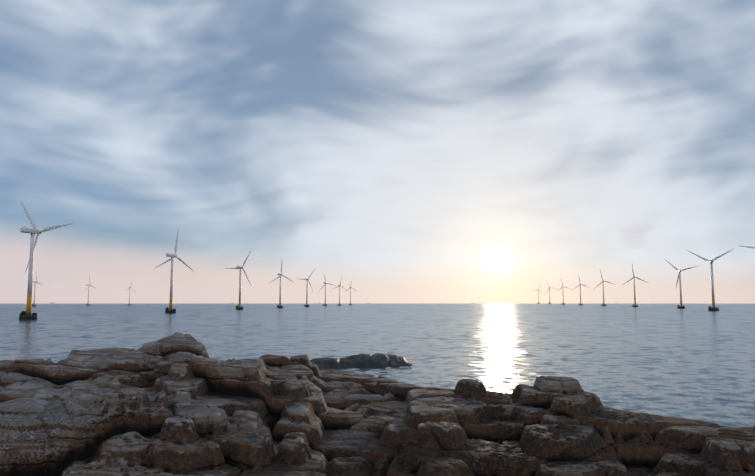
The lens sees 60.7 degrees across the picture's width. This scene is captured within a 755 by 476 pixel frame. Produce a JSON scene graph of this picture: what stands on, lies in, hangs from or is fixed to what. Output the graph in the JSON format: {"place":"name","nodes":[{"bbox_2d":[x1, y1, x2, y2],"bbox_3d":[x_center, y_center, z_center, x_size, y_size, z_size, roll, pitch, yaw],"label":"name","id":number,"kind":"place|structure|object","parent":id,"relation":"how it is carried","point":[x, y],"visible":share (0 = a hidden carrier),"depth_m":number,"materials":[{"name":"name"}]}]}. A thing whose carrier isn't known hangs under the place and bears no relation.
{"place":"outdoors","nodes":[
{"label":"outdoors","id":0,"kind":"place"},
{"bbox_2d":[0,303,754,426],"bbox_3d":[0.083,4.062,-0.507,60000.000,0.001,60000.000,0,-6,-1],"label":"sea","id":1,"kind":"structure","parent":0,"point":[694,361],"depth_m":72.17,"materials":[{"name":"blue liquid"}]},
{"bbox_2d":[32,275,42,305],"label":"wind turbine","id":2,"kind":"object","parent":1,"relation":"on","point":[35,282],"visible":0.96,"depth_m":727.94,"materials":[{"name":"white paint"}]},
{"bbox_2d":[19,200,73,319],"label":"wind turbine","id":3,"kind":"object","parent":1,"relation":"on","point":[24,315],"visible":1,"depth_m":157.53,"materials":[{"name":"white paint"}]},
{"bbox_2d":[154,231,192,312],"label":"wind turbine","id":4,"kind":"object","parent":1,"relation":"on","point":[169,309],"visible":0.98,"depth_m":259.39,"materials":[{"name":"white paint"}]},
{"bbox_2d":[225,251,250,309],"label":"wind turbine","id":5,"kind":"object","parent":1,"relation":"on","point":[240,307],"visible":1,"depth_m":382.98,"materials":[{"name":"white paint"}]},
{"bbox_2d":[270,263,292,307],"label":"wind turbine","id":6,"kind":"object","parent":1,"relation":"on","point":[279,305],"visible":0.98,"depth_m":502.67,"materials":[{"name":"white paint"}]},
{"bbox_2d":[301,269,314,306],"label":"wind turbine","id":7,"kind":"object","parent":1,"relation":"on","point":[306,305],"visible":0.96,"depth_m":643.75,"materials":[{"name":"white paint"}]},
{"bbox_2d":[319,276,334,305],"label":"wind turbine","id":8,"kind":"object","parent":1,"relation":"on","point":[325,283],"visible":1,"depth_m":804.86,"materials":[{"name":"white paint"}]},
{"bbox_2d":[333,276,347,305],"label":"wind turbine","id":9,"kind":"object","parent":1,"relation":"on","point":[339,304],"visible":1,"depth_m":946.43,"materials":[{"name":"white paint"}]},
{"bbox_2d":[0,332,754,475],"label":"rocky shore","id":10,"kind":"structure","parent":1,"relation":"in","point":[177,404],"depth_m":7.52,"materials":[{"name":"stone"}]},
{"bbox_2d":[573,278,589,304],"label":"wind turbine","id":11,"kind":"object","parent":1,"relation":"on","point":[580,284],"visible":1,"depth_m":1077.14,"materials":[{"name":"white paint"}]},
{"bbox_2d":[593,270,615,305],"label":"wind turbine","id":12,"kind":"object","parent":1,"relation":"on","point":[603,304],"visible":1,"depth_m":808.61,"materials":[{"name":"white paint"}]},
{"bbox_2d":[621,264,647,306],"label":"wind turbine","id":13,"kind":"object","parent":1,"relation":"on","point":[634,304],"visible":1,"depth_m":622.30,"materials":[{"name":"white paint"}]},
{"bbox_2d":[666,260,696,308],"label":"wind turbine","id":14,"kind":"object","parent":1,"relation":"on","point":[679,279],"visible":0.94,"depth_m":457.92,"materials":[{"name":"white paint"}]},
{"bbox_2d":[687,249,732,310],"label":"wind turbine","id":15,"kind":"object","parent":1,"relation":"on","point":[713,308],"visible":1,"depth_m":324.28,"materials":[{"name":"white paint"}]},
{"bbox_2d":[0,0,754,303],"label":"sky","id":16,"kind":"structure","parent":0,"point":[404,151],"materials":[{"name":"blue"}]}
]}

